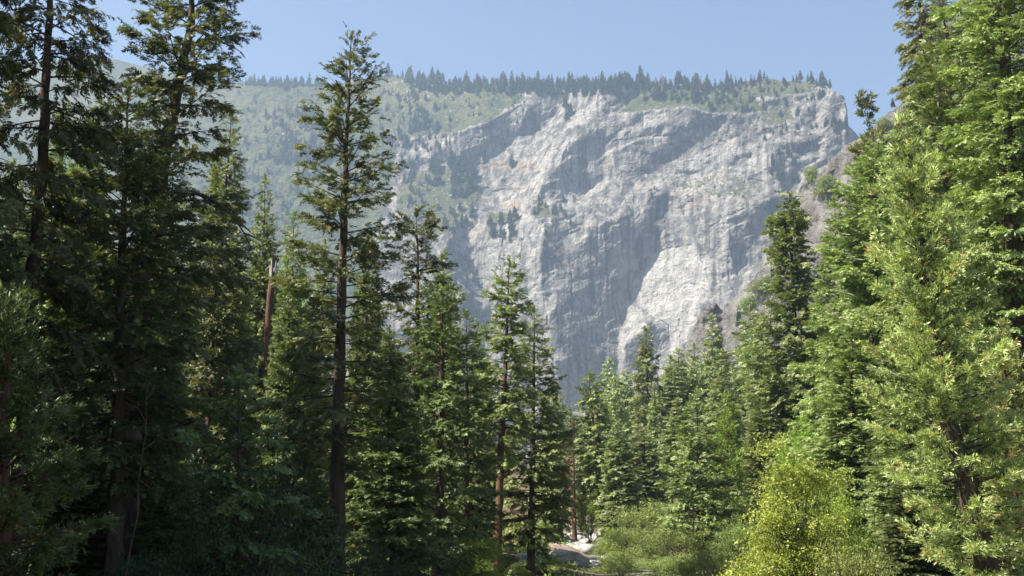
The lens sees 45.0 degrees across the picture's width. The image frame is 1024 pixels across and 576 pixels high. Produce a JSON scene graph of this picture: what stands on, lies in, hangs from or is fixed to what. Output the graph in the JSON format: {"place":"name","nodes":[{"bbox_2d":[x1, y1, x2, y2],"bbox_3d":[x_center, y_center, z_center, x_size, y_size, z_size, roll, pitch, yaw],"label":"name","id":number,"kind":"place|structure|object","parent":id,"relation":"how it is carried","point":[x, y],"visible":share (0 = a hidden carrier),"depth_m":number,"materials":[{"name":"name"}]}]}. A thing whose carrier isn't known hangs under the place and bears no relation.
{"place":"outdoors","nodes":[
{"label":"outdoors","id":0,"kind":"place"},
{"bbox_2d":[0,59,859,465],"bbox_3d":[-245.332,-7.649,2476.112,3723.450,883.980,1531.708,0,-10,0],"label":"mountain","id":1,"kind":"structure","parent":0,"point":[618,265],"depth_m":1995.68,"materials":[{"name":"stone"}]},
{"bbox_2d":[222,65,824,313],"bbox_3d":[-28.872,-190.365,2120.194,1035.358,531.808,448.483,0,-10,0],"label":"distant forest","id":2,"kind":"object","parent":1,"relation":"on","point":[420,81],"visible":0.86,"depth_m":2142.20,"materials":[{"name":"green plant"}]},
{"bbox_2d":[0,0,957,136],"label":"sky","id":3,"kind":"structure","parent":0,"point":[854,43],"materials":[{"name":"blue"}]},
{"bbox_2d":[208,466,755,575],"bbox_3d":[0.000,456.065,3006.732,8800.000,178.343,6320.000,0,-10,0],"label":"ground","id":4,"kind":"structure","parent":0,"point":[511,553],"depth_m":104.61,"materials":[{"name":"green plant"}]},
{"bbox_2d":[0,0,43,402],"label":"fir tree","id":5,"kind":"object","parent":4,"relation":"on","point":[9,211],"visible":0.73,"depth_m":34.21,"materials":[{"name":"green plant"}]},
{"bbox_2d":[0,158,49,494],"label":"fir tree","id":6,"kind":"object","parent":4,"relation":"on","point":[17,235],"visible":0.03,"depth_m":80.67,"materials":[{"name":"green plant"}]},
{"bbox_2d":[10,101,87,470],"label":"fir tree","id":7,"kind":"object","parent":4,"relation":"on","point":[62,161],"depth_m":83.78,"materials":[{"name":"green plant"}]},
{"bbox_2d":[0,278,124,575],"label":"fir tree","id":8,"kind":"object","parent":4,"relation":"on","point":[38,474],"visible":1,"depth_m":19.81,"materials":[{"name":"green plant"}]},
{"bbox_2d":[0,0,129,575],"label":"fir tree","id":9,"kind":"object","parent":4,"relation":"on","point":[42,176],"visible":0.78,"depth_m":36.93,"materials":[{"name":"green plant"}]},
{"bbox_2d":[28,265,106,575],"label":"fir tree","id":10,"kind":"object","parent":4,"relation":"on","point":[91,405],"visible":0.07,"depth_m":51.58,"materials":[{"name":"green plant"}]},
{"bbox_2d":[27,431,109,575],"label":"fir tree","id":11,"kind":"object","parent":4,"relation":"on","point":[77,510],"visible":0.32,"depth_m":45.56,"materials":[{"name":"green plant"}]},
{"bbox_2d":[10,119,126,532],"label":"fir tree","id":12,"kind":"object","parent":4,"relation":"on","point":[109,338],"visible":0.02,"depth_m":74.09,"materials":[{"name":"green plant"}]},
{"bbox_2d":[23,74,220,575],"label":"fir tree","id":13,"kind":"object","parent":4,"relation":"on","point":[115,363],"visible":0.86,"depth_m":38.93,"materials":[{"name":"green plant"}]},
{"bbox_2d":[77,457,178,575],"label":"fir tree","id":14,"kind":"object","parent":4,"relation":"on","point":[99,570],"visible":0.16,"depth_m":45.38,"materials":[{"name":"green plant"}]},
{"bbox_2d":[93,523,181,575],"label":"leafy tree","id":15,"kind":"object","parent":4,"relation":"on","point":[140,564],"visible":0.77,"depth_m":34.87,"materials":[{"name":"green plant"}]},
{"bbox_2d":[22,0,266,575],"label":"fir tree","id":16,"kind":"object","parent":4,"relation":"on","point":[177,88],"visible":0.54,"depth_m":46.15,"materials":[{"name":"green plant"}]},
{"bbox_2d":[124,385,164,575],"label":"bare sapling","id":17,"kind":"object","parent":4,"relation":"on","point":[132,538],"visible":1,"depth_m":30.65,"materials":[{"name":"brown wood"}]},
{"bbox_2d":[102,280,204,565],"bbox_3d":[-14.268,6.280,49.693,4.032,13.788,4.260,-4,-11,21],"label":"fir tree","id":18,"kind":"object","parent":4,"relation":"on","point":[183,455],"visible":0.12,"depth_m":49.74,"materials":[{"name":"green plant"}]},
{"bbox_2d":[123,470,212,575],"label":"fir tree","id":19,"kind":"object","parent":4,"relation":"on","point":[170,485],"visible":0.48,"depth_m":43.06,"materials":[{"name":"green plant"}]},
{"bbox_2d":[142,221,203,524],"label":"fir tree","id":20,"kind":"object","parent":4,"relation":"on","point":[178,261],"visible":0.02,"depth_m":72.47,"materials":[{"name":"green plant"}]},
{"bbox_2d":[170,241,251,569],"bbox_3d":[-15.642,6.333,64.061,4.419,18.392,4.258,-4,-13,25],"label":"fir tree","id":21,"kind":"object","parent":4,"relation":"on","point":[211,331],"visible":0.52,"depth_m":64.22,"materials":[{"name":"green plant"}]},
{"bbox_2d":[151,522,287,575],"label":"leafy tree","id":22,"kind":"object","parent":4,"relation":"on","point":[188,563],"visible":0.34,"depth_m":32.82,"materials":[{"name":"green plant"}]},
{"bbox_2d":[177,113,263,562],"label":"fir tree","id":23,"kind":"object","parent":4,"relation":"on","point":[243,300],"visible":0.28,"depth_m":77.83,"materials":[{"name":"green plant"}]},
{"bbox_2d":[167,364,325,575],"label":"fir tree","id":24,"kind":"object","parent":4,"relation":"on","point":[215,476],"visible":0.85,"depth_m":32.27,"materials":[{"name":"green plant"}]},
{"bbox_2d":[216,456,298,575],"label":"fir tree","id":25,"kind":"object","parent":4,"relation":"on","point":[258,458],"visible":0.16,"depth_m":38.35,"materials":[{"name":"green plant"}]},
{"bbox_2d":[149,410,372,575],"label":"leafy tree","id":26,"kind":"object","parent":4,"relation":"on","point":[253,569],"visible":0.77,"depth_m":31.83,"materials":[{"name":"green plant"}]},
{"bbox_2d":[238,173,283,455],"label":"fir tree","id":27,"kind":"object","parent":4,"relation":"on","point":[255,311],"visible":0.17,"depth_m":93.31,"materials":[{"name":"green plant"}]},
{"bbox_2d":[243,226,278,465],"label":"fir tree","id":28,"kind":"object","parent":4,"relation":"on","point":[259,320],"visible":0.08,"depth_m":92.68,"materials":[{"name":"green plant"}]},
{"bbox_2d":[261,259,288,462],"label":"broken snag","id":29,"kind":"object","parent":4,"relation":"on","point":[269,313],"visible":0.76,"depth_m":74.64,"materials":[{"name":"brown wood"}]},
{"bbox_2d":[250,257,302,537],"bbox_3d":[-11.675,6.744,61.876,2.934,16.934,3.070,1,-11,-1],"label":"fir tree","id":30,"kind":"object","parent":4,"relation":"on","point":[279,296],"visible":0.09,"depth_m":62.47,"materials":[{"name":"green plant"}]},
{"bbox_2d":[252,281,327,567],"bbox_3d":[-10.516,7.060,57.655,3.845,15.428,3.593,5,-13,-33],"label":"fir tree","id":31,"kind":"object","parent":4,"relation":"on","point":[273,383],"visible":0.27,"depth_m":57.79,"materials":[{"name":"green plant"}]},
{"bbox_2d":[274,210,317,403],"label":"fir tree","id":32,"kind":"object","parent":4,"relation":"on","point":[303,274],"visible":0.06,"depth_m":98.44,"materials":[{"name":"green plant"}]},
{"bbox_2d":[276,468,353,575],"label":"fir tree","id":33,"kind":"object","parent":4,"relation":"on","point":[316,504],"visible":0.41,"depth_m":48.54,"materials":[{"name":"green plant"}]},
{"bbox_2d":[282,301,352,559],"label":"fir tree","id":34,"kind":"object","parent":4,"relation":"on","point":[326,402],"visible":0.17,"depth_m":77.60,"materials":[{"name":"green plant"}]},
{"bbox_2d":[300,238,350,560],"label":"fir tree","id":35,"kind":"object","parent":4,"relation":"on","point":[330,289],"visible":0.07,"depth_m":84.91,"materials":[{"name":"green plant"}]},
{"bbox_2d":[246,21,429,575],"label":"fir tree","id":36,"kind":"object","parent":4,"relation":"on","point":[340,411],"visible":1,"depth_m":52.39,"materials":[{"name":"green plant"}]},
{"bbox_2d":[320,270,412,555],"bbox_3d":[-7.406,7.460,63.909,4.694,17.139,5.072,-7,-13,36],"label":"fir tree","id":37,"kind":"object","parent":4,"relation":"on","point":[349,424],"visible":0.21,"depth_m":63.96,"materials":[{"name":"green plant"}]},
{"bbox_2d":[320,536,418,575],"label":"bush","id":38,"kind":"object","parent":4,"relation":"on","point":[362,570],"visible":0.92,"depth_m":44.75,"materials":[{"name":"green plant"}]},
{"bbox_2d":[345,234,396,546],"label":"fir tree","id":39,"kind":"object","parent":4,"relation":"on","point":[375,272],"visible":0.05,"depth_m":88.88,"materials":[{"name":"green plant"}]},
{"bbox_2d":[27,512,755,575],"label":"undergrowth","id":40,"kind":"object","parent":4,"relation":"on","point":[570,563],"visible":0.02,"depth_m":93.75,"materials":[{"name":"green plant"}]},
{"bbox_2d":[345,326,452,575],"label":"fir tree","id":41,"kind":"object","parent":4,"relation":"on","point":[394,507],"visible":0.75,"depth_m":54.57,"materials":[{"name":"green plant"}]},
{"bbox_2d":[371,203,470,572],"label":"fir tree","id":42,"kind":"object","parent":4,"relation":"on","point":[429,224],"visible":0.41,"depth_m":67.84,"materials":[{"name":"green plant"}]},
{"bbox_2d":[386,525,477,575],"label":"tree","id":43,"kind":"object","parent":4,"relation":"on","point":[453,563],"visible":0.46,"depth_m":56.72,"materials":[{"name":"green plant"}]},
{"bbox_2d":[411,247,459,559],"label":"fir tree","id":44,"kind":"object","parent":4,"relation":"on","point":[444,270],"visible":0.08,"depth_m":91.94,"materials":[{"name":"green plant"}]},
{"bbox_2d":[393,269,502,574],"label":"fir tree","id":45,"kind":"object","parent":4,"relation":"on","point":[440,466],"visible":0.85,"depth_m":60.66,"materials":[{"name":"green plant"}]},
{"bbox_2d":[426,308,507,573],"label":"fir tree","id":46,"kind":"object","parent":4,"relation":"on","point":[487,492],"visible":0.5,"depth_m":69.44,"materials":[{"name":"green plant"}]},
{"bbox_2d":[450,320,506,569],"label":"fir tree","id":47,"kind":"object","parent":4,"relation":"on","point":[476,481],"visible":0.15,"depth_m":84.33,"materials":[{"name":"green plant"}]},
{"bbox_2d":[445,527,515,575],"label":"shrub","id":48,"kind":"object","parent":4,"relation":"on","point":[479,562],"visible":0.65,"depth_m":64.10,"materials":[{"name":"green plant"}]},
{"bbox_2d":[471,253,542,575],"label":"fir tree","id":49,"kind":"object","parent":4,"relation":"on","point":[504,407],"visible":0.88,"depth_m":77.91,"materials":[{"name":"green plant"}]},
{"bbox_2d":[489,304,581,575],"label":"fir tree","id":50,"kind":"object","parent":4,"relation":"on","point":[533,480],"visible":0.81,"depth_m":84.65,"materials":[{"name":"green plant"}]},
{"bbox_2d":[520,550,567,574],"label":"shrub","id":51,"kind":"object","parent":4,"relation":"on","point":[554,561],"visible":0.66,"depth_m":89.54,"materials":[{"name":"green plant"}]},
{"bbox_2d":[525,381,574,540],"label":"fir tree","id":52,"kind":"object","parent":4,"relation":"on","point":[566,491],"visible":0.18,"depth_m":148.01,"materials":[{"name":"green plant"}]},
{"bbox_2d":[549,549,589,567],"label":"boulder","id":53,"kind":"object","parent":4,"relation":"on","point":[581,559],"visible":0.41,"depth_m":100.83,"materials":[{"name":"stone"}]},
{"bbox_2d":[564,421,581,540],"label":"dead fir","id":54,"kind":"object","parent":4,"relation":"on","point":[574,536],"visible":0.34,"depth_m":162.61,"materials":[{"name":"brown wood"}]},
{"bbox_2d":[571,486,607,543],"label":"leafy tree","id":55,"kind":"object","parent":4,"relation":"on","point":[584,510],"visible":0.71,"depth_m":147.07,"materials":[{"name":"green plant"}]},
{"bbox_2d":[569,370,622,536],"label":"fir tree","id":56,"kind":"object","parent":4,"relation":"on","point":[596,445],"visible":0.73,"depth_m":148.81,"materials":[{"name":"green plant"}]},
{"bbox_2d":[583,358,636,507],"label":"fir tree","id":57,"kind":"object","parent":4,"relation":"on","point":[608,388],"visible":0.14,"depth_m":171.22,"materials":[{"name":"green plant"}]},
{"bbox_2d":[580,546,647,575],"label":"shrub","id":58,"kind":"object","parent":4,"relation":"on","point":[618,567],"visible":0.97,"depth_m":89.36,"materials":[{"name":"green plant"}]},
{"bbox_2d":[604,369,626,519],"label":"fir tree","id":59,"kind":"object","parent":4,"relation":"on","point":[612,405],"visible":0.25,"depth_m":159.85,"materials":[{"name":"green plant"}]},
{"bbox_2d":[593,421,649,546],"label":"fir tree","id":60,"kind":"object","parent":4,"relation":"on","point":[620,480],"visible":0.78,"depth_m":139.62,"materials":[{"name":"green plant"}]},
{"bbox_2d":[597,524,658,563],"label":"shrub","id":61,"kind":"object","parent":4,"relation":"on","point":[627,539],"visible":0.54,"depth_m":101.52,"materials":[{"name":"green plant"}]},
{"bbox_2d":[618,370,637,496],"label":"fir tree","id":62,"kind":"object","parent":4,"relation":"on","point":[629,392],"visible":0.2,"depth_m":209.77,"materials":[{"name":"green plant"}]},
{"bbox_2d":[600,497,687,565],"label":"shrub","id":63,"kind":"object","parent":4,"relation":"on","point":[643,518],"visible":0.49,"depth_m":109.59,"materials":[{"name":"green plant"}]},
{"bbox_2d":[618,427,676,544],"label":"fir tree","id":64,"kind":"object","parent":4,"relation":"on","point":[651,462],"visible":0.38,"depth_m":147.93,"materials":[{"name":"green plant"}]},
{"bbox_2d":[625,323,673,503],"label":"fir tree","id":65,"kind":"object","parent":4,"relation":"on","point":[641,385],"visible":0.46,"depth_m":192.42,"materials":[{"name":"green plant"}]},
{"bbox_2d":[645,381,665,499],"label":"fir tree","id":66,"kind":"object","parent":4,"relation":"on","point":[656,440],"visible":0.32,"depth_m":186.84,"materials":[{"name":"green plant"}]},
{"bbox_2d":[623,553,699,575],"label":"shrub","id":67,"kind":"object","parent":4,"relation":"on","point":[668,566],"visible":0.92,"depth_m":81.64,"materials":[{"name":"green plant"}]},
{"bbox_2d":[626,521,717,573],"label":"shrub","id":68,"kind":"object","parent":4,"relation":"on","point":[650,549],"visible":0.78,"depth_m":95.33,"materials":[{"name":"green plant"}]},
{"bbox_2d":[653,354,691,508],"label":"fir tree","id":69,"kind":"object","parent":4,"relation":"on","point":[677,382],"visible":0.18,"depth_m":211.07,"materials":[{"name":"green plant"}]},
{"bbox_2d":[651,397,708,531],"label":"fir tree","id":70,"kind":"object","parent":4,"relation":"on","point":[665,451],"visible":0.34,"depth_m":156.02,"materials":[{"name":"green plant"}]},
{"bbox_2d":[646,388,747,575],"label":"fir tree","id":71,"kind":"object","parent":4,"relation":"on","point":[718,511],"visible":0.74,"depth_m":98.21,"materials":[{"name":"green plant"}]},
{"bbox_2d":[688,362,713,435],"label":"fir tree","id":72,"kind":"object","parent":4,"relation":"on","point":[703,383],"visible":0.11,"depth_m":213.35,"materials":[{"name":"green plant"}]},
{"bbox_2d":[671,541,741,575],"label":"shrub","id":73,"kind":"object","parent":4,"relation":"on","point":[709,565],"visible":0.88,"depth_m":79.77,"materials":[{"name":"green plant"}]},
{"bbox_2d":[699,314,731,413],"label":"fir tree","id":74,"kind":"object","parent":4,"relation":"on","point":[716,339],"visible":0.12,"depth_m":222.83,"materials":[{"name":"green plant"}]},
{"bbox_2d":[695,367,745,518],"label":"fir tree","id":75,"kind":"object","parent":4,"relation":"on","point":[714,404],"visible":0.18,"depth_m":166.65,"materials":[{"name":"green plant"}]},
{"bbox_2d":[703,348,737,427],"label":"fir tree","id":76,"kind":"object","parent":4,"relation":"on","point":[722,363],"visible":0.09,"depth_m":209.99,"materials":[{"name":"green plant"}]},
{"bbox_2d":[699,390,759,560],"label":"cedar tree","id":77,"kind":"object","parent":4,"relation":"on","point":[728,444],"visible":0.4,"depth_m":108.75,"materials":[{"name":"green plant"}]},
{"bbox_2d":[711,516,761,575],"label":"shrub","id":78,"kind":"object","parent":4,"relation":"on","point":[727,544],"visible":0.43,"depth_m":81.95,"materials":[{"name":"green plant"}]},
{"bbox_2d":[732,333,761,413],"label":"fir tree","id":79,"kind":"object","parent":4,"relation":"on","point":[746,355],"visible":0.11,"depth_m":193.61,"materials":[{"name":"green plant"}]},
{"bbox_2d":[727,294,770,431],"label":"fir tree","id":80,"kind":"object","parent":4,"relation":"on","point":[743,337],"visible":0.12,"depth_m":204.22,"materials":[{"name":"green plant"}]},
{"bbox_2d":[730,399,785,544],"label":"fir tree","id":81,"kind":"object","parent":4,"relation":"on","point":[751,462],"visible":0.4,"depth_m":116.39,"materials":[{"name":"green plant"}]},
{"bbox_2d":[739,316,791,438],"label":"fir tree","id":82,"kind":"object","parent":4,"relation":"on","point":[754,373],"visible":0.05,"depth_m":172.18,"materials":[{"name":"green plant"}]},
{"bbox_2d":[741,190,833,517],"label":"fir tree","id":83,"kind":"object","parent":4,"relation":"on","point":[775,381],"visible":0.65,"depth_m":118.75,"materials":[{"name":"green plant"}]},
{"bbox_2d":[712,430,877,575],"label":"leafy tree","id":84,"kind":"object","parent":4,"relation":"on","point":[786,548],"visible":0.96,"depth_m":44.45,"materials":[{"name":"green plant"}]},
{"bbox_2d":[763,412,826,526],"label":"cedar tree","id":85,"kind":"object","parent":4,"relation":"on","point":[805,433],"visible":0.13,"depth_m":84.78,"materials":[{"name":"green plant"}]},
{"bbox_2d":[788,196,868,526],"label":"fir tree","id":86,"kind":"object","parent":4,"relation":"on","point":[824,269],"visible":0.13,"depth_m":99.94,"materials":[{"name":"green plant"}]},
{"bbox_2d":[812,444,866,572],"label":"fir tree","id":87,"kind":"object","parent":4,"relation":"on","point":[834,466],"visible":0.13,"depth_m":67.87,"materials":[{"name":"green plant"}]},
{"bbox_2d":[796,318,887,575],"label":"fir tree","id":88,"kind":"object","parent":4,"relation":"on","point":[849,443],"visible":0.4,"depth_m":68.42,"materials":[{"name":"green plant"}]},
{"bbox_2d":[804,471,889,575],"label":"leafy tree","id":89,"kind":"object","parent":4,"relation":"on","point":[851,514],"visible":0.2,"depth_m":52.40,"materials":[{"name":"green plant"}]},
{"bbox_2d":[804,520,902,575],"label":"shrub","id":90,"kind":"object","parent":4,"relation":"on","point":[871,565],"visible":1,"depth_m":38.87,"materials":[{"name":"green plant"}]},
{"bbox_2d":[785,138,952,517],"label":"fir tree","id":91,"kind":"object","parent":4,"relation":"on","point":[847,273],"visible":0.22,"depth_m":77.93,"materials":[{"name":"green plant"}]},
{"bbox_2d":[847,88,894,219],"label":"pine tree","id":92,"kind":"object","parent":4,"relation":"on","point":[857,147],"visible":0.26,"depth_m":131.95,"materials":[{"name":"green plant"}]},
{"bbox_2d":[861,383,918,575],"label":"fir tree","id":93,"kind":"object","parent":4,"relation":"on","point":[878,501],"visible":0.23,"depth_m":56.76,"materials":[{"name":"green plant"}]},
{"bbox_2d":[862,465,952,575],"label":"fir tree","id":94,"kind":"object","parent":4,"relation":"on","point":[896,553],"visible":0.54,"depth_m":50.44,"materials":[{"name":"green plant"}]},
{"bbox_2d":[855,288,960,560],"bbox_3d":[19.377,7.690,60.658,5.384,16.654,5.488,2,-11,-11],"label":"fir tree","id":95,"kind":"object","parent":4,"relation":"on","point":[874,443],"visible":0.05,"depth_m":60.90,"materials":[{"name":"green plant"}]},
{"bbox_2d":[887,0,952,244],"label":"fir tree","id":96,"kind":"object","parent":4,"relation":"on","point":[910,50],"visible":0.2,"depth_m":104.49,"materials":[{"name":"green plant"}]},
{"bbox_2d":[843,102,1023,575],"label":"cedar tree","id":97,"kind":"object","parent":4,"relation":"on","point":[943,381],"visible":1,"depth_m":41.12,"materials":[{"name":"green plant"}]},
{"bbox_2d":[904,435,973,575],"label":"fir tree","id":98,"kind":"object","parent":4,"relation":"on","point":[953,572],"visible":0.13,"depth_m":50.24,"materials":[{"name":"green plant"}]},
{"bbox_2d":[872,22,1006,557],"bbox_3d":[20.123,1.122,55.976,7.308,27.526,7.449,0,-10,0],"label":"fir tree","id":99,"kind":"object","parent":4,"relation":"on","point":[934,105],"visible":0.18,"depth_m":56.79,"materials":[{"name":"green plant"}]},
{"bbox_2d":[915,0,1023,254],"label":"fir tree","id":100,"kind":"object","parent":4,"relation":"on","point":[946,34],"visible":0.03,"depth_m":92.37,"materials":[{"name":"green plant"}]},
{"bbox_2d":[923,59,1023,428],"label":"fir tree","id":101,"kind":"object","parent":4,"relation":"on","point":[963,103],"visible":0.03,"depth_m":80.44,"materials":[{"name":"green plant"}]},
{"bbox_2d":[924,0,1023,568],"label":"fir tree","id":102,"kind":"object","parent":4,"relation":"on","point":[1009,270],"visible":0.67,"depth_m":50.90,"materials":[{"name":"green plant"}]},
{"bbox_2d":[960,1,1023,240],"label":"fir tree","id":103,"kind":"object","parent":4,"relation":"on","point":[981,68],"visible":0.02,"depth_m":108.31,"materials":[{"name":"green plant"}]},
{"bbox_2d":[961,316,1023,575],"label":"cedar tree","id":104,"kind":"object","parent":4,"relation":"on","point":[1010,451],"visible":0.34,"depth_m":46.64,"materials":[{"name":"green plant"}]},
{"bbox_2d":[632,0,1023,406],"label":"rocky ridge","id":105,"kind":"structure","parent":0,"point":[816,207],"depth_m":589.57,"materials":[{"name":"grey stone"}]},
{"bbox_2d":[809,173,838,198],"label":"shrub","id":106,"kind":"object","parent":105,"relation":"on","point":[824,186],"visible":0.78,"depth_m":577.01,"materials":[{"name":"green plant"}]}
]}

